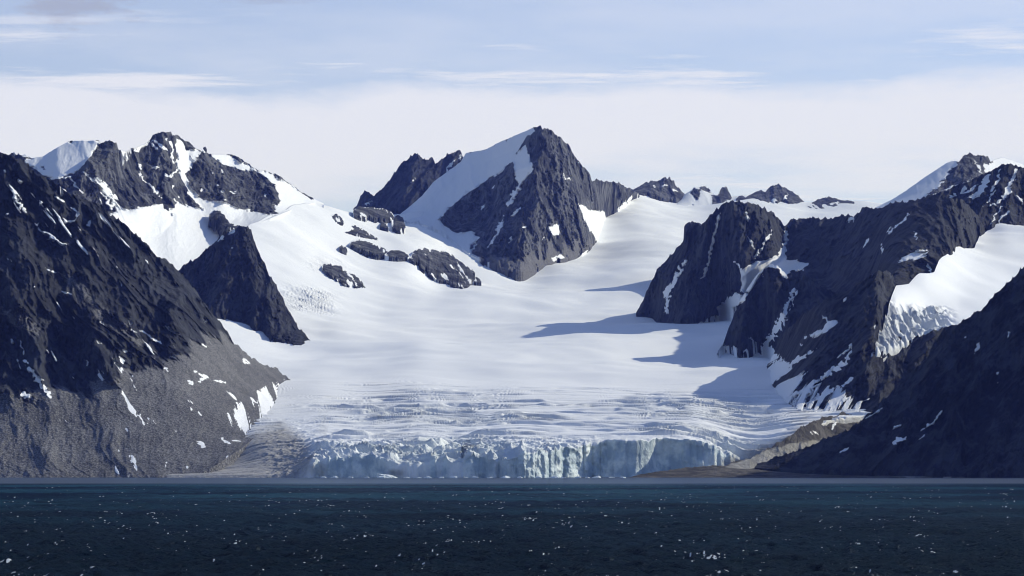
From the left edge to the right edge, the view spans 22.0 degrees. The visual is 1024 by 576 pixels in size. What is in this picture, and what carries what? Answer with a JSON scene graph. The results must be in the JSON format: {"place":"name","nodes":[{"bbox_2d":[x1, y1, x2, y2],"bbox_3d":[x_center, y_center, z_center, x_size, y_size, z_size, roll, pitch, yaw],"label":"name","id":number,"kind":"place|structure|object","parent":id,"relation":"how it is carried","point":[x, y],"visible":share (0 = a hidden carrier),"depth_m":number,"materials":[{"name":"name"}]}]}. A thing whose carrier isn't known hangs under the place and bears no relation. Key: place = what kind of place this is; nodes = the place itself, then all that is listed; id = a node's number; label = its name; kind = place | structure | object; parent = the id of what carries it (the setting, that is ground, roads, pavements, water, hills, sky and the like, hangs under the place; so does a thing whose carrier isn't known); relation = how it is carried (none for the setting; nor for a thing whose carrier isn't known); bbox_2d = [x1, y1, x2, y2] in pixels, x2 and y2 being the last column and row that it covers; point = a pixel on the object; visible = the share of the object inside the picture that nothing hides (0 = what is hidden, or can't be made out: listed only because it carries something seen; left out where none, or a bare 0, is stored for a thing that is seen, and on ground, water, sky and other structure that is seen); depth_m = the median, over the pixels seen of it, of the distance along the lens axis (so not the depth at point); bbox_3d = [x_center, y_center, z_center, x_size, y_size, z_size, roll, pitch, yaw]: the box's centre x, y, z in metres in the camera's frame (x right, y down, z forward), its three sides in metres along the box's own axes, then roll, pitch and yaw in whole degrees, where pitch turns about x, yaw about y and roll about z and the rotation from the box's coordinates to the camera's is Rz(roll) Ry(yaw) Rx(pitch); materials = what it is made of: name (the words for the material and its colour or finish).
{"place":"outdoors","nodes":[
{"label":"outdoors","id":0,"kind":"place"},
{"bbox_2d":[0,152,289,477],"bbox_3d":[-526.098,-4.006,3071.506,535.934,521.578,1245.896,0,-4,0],"label":"mountain","id":1,"kind":"structure","parent":0,"point":[122,355],"depth_m":2805.07,"materials":[{"name":"grey stone"}]},
{"bbox_2d":[9,131,323,270],"bbox_3d":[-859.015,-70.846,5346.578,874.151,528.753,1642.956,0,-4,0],"label":"mountain","id":2,"kind":"structure","parent":0,"point":[163,194],"depth_m":5223.87,"materials":[{"name":"white snow"}]},
{"bbox_2d":[208,210,238,235],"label":"rock outcrop","id":3,"kind":"object","parent":2,"relation":"on","point":[220,223],"visible":0.55,"depth_m":5243.38,"materials":[{"name":"grey stone"}]},
{"bbox_2d":[178,225,308,345],"bbox_3d":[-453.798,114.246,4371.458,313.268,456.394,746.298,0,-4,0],"label":"mountain","id":4,"kind":"structure","parent":0,"point":[226,275],"depth_m":4336.70,"materials":[{"name":"grey stone"}]},
{"bbox_2d":[353,150,462,213],"bbox_3d":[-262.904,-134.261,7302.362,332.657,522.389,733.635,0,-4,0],"label":"mountain","id":5,"kind":"structure","parent":0,"point":[415,176],"depth_m":7190.65,"materials":[{"name":"grey stone"}]},
{"bbox_2d":[0,477,1023,575],"bbox_3d":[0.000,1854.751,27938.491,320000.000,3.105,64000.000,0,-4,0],"label":"water","id":6,"kind":"structure","parent":0,"point":[559,526],"depth_m":593.42,"materials":[{"name":"blue liquid"}]},
{"bbox_2d":[376,474,396,477],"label":"ice floe","id":7,"kind":"object","parent":6,"relation":"on","point":[387,476],"visible":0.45,"depth_m":2390.15,"materials":[{"name":"white ice"}]},
{"bbox_2d":[0,0,1023,212],"label":"sky","id":8,"kind":"structure","parent":0,"point":[851,100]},
{"bbox_2d":[392,125,639,281],"bbox_3d":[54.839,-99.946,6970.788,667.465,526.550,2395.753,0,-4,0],"label":"mountain","id":9,"kind":"structure","parent":0,"point":[526,205],"depth_m":6366.60,"materials":[{"name":"grey stone"}]},
{"bbox_2d":[392,214,405,233],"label":"rock outcrop","id":10,"kind":"object","parent":9,"relation":"on","point":[398,226],"visible":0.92,"depth_m":6032.27,"materials":[{"name":"grey stone"}]},
{"bbox_2d":[167,195,881,477],"bbox_3d":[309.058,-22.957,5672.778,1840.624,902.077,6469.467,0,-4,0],"label":"glacier","id":11,"kind":"object","parent":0,"point":[577,367],"visible":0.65,"depth_m":3559.36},
{"bbox_2d":[331,214,343,225],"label":"rock outcrop","id":12,"kind":"object","parent":11,"relation":"on","point":[337,218],"visible":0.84,"depth_m":5791.06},
{"bbox_2d":[339,245,346,254],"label":"rock outcrop","id":13,"kind":"object","parent":11,"relation":"on","point":[342,249],"visible":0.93,"depth_m":5454.42,"materials":[{"name":"grey stone"}]},
{"bbox_2d":[322,263,364,287],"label":"rock outcrop","id":14,"kind":"object","parent":11,"relation":"on","point":[341,275],"visible":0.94,"depth_m":5126.92,"materials":[{"name":"grey stone"}]},
{"bbox_2d":[346,225,376,239],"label":"rock outcrop","id":15,"kind":"object","parent":11,"relation":"on","point":[357,231],"visible":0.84,"depth_m":5750.72,"materials":[{"name":"grey stone"}]},
{"bbox_2d":[350,239,387,259],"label":"rock outcrop","id":16,"kind":"object","parent":11,"relation":"on","point":[367,249],"visible":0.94,"depth_m":5561.01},
{"bbox_2d":[353,206,393,223],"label":"rock outcrop","id":17,"kind":"object","parent":11,"relation":"on","point":[371,214],"visible":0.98,"depth_m":6080.38,"materials":[{"name":"grey stone"}]},
{"bbox_2d":[380,222,388,231],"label":"rock outcrop","id":18,"kind":"object","parent":11,"relation":"on","point":[383,226],"visible":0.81,"depth_m":5961.37,"materials":[{"name":"grey stone"}]},
{"bbox_2d":[384,250,409,261],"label":"rock outcrop","id":19,"kind":"object","parent":11,"relation":"on","point":[396,255],"visible":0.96,"depth_m":5562.33,"materials":[{"name":"grey stone"}]},
{"bbox_2d":[409,248,474,288],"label":"rock outcrop","id":20,"kind":"object","parent":11,"relation":"on","point":[444,267],"visible":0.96,"depth_m":5632.34,"materials":[{"name":"grey stone"}]},
{"bbox_2d":[473,277,480,285],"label":"rock outcrop","id":21,"kind":"object","parent":11,"relation":"on","point":[477,281],"visible":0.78,"depth_m":5543.98,"materials":[{"name":"grey stone"}]},
{"bbox_2d":[633,177,683,202],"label":"mountain","id":22,"kind":"structure","parent":0,"point":[664,189],"depth_m":8271.93,"materials":[{"name":"grey stone"}]},
{"bbox_2d":[677,186,731,205],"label":"mountain","id":23,"kind":"structure","parent":0,"point":[701,195],"depth_m":8264.48,"materials":[{"name":"white snow"}]},
{"bbox_2d":[736,183,803,203],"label":"mountain","id":24,"kind":"structure","parent":0,"point":[777,193],"depth_m":8251.09,"materials":[{"name":"grey stone"}]},
{"bbox_2d":[717,264,838,358],"bbox_3d":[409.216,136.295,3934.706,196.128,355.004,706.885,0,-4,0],"label":"mountain","id":25,"kind":"structure","parent":0,"point":[775,303],"depth_m":3981.50,"materials":[{"name":"grey stone"}]},
{"bbox_2d":[724,411,866,468],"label":"moraine","id":26,"kind":"structure","parent":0,"point":[811,433],"depth_m":2648.11,"materials":[{"name":"grey gravel"}]},
{"bbox_2d":[632,465,964,477],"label":"beach","id":27,"kind":"structure","parent":0,"point":[713,471],"depth_m":2490.30,"materials":[{"name":"grey gravel"}]},
{"bbox_2d":[636,193,984,323],"bbox_3d":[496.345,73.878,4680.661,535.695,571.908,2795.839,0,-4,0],"label":"mountain","id":28,"kind":"structure","parent":0,"point":[717,261],"depth_m":4494.69,"materials":[{"name":"grey stone"}]},
{"bbox_2d":[808,196,853,208],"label":"mountain","id":29,"kind":"structure","parent":0,"point":[828,201],"depth_m":8230.91,"materials":[{"name":"grey stone"}]},
{"bbox_2d":[766,270,943,411],"bbox_3d":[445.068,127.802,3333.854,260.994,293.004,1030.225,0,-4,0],"label":"mountain","id":30,"kind":"structure","parent":0,"point":[824,357],"depth_m":3093.52,"materials":[{"name":"grey stone"}]},
{"bbox_2d":[755,267,1023,477],"bbox_3d":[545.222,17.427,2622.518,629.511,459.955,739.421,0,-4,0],"label":"mountain","id":31,"kind":"structure","parent":0,"point":[952,405],"depth_m":2541.87,"materials":[{"name":"grey stone"}]},
{"bbox_2d":[875,223,1023,361],"bbox_3d":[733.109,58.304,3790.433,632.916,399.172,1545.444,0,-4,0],"label":"glacier","id":32,"kind":"object","parent":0,"point":[958,285],"visible":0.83,"depth_m":3402.99,"materials":[{"name":"white snow"}]},
{"bbox_2d":[876,152,1023,207],"bbox_3d":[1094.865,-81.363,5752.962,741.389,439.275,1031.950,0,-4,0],"label":"mountain","id":33,"kind":"structure","parent":0,"point":[969,167],"depth_m":5630.42,"materials":[{"name":"white snow"}]},
{"bbox_2d":[930,163,1023,231],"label":"mountain","id":34,"kind":"structure","parent":0,"point":[993,198],"depth_m":4397.04,"materials":[{"name":"grey stone"}]}
]}

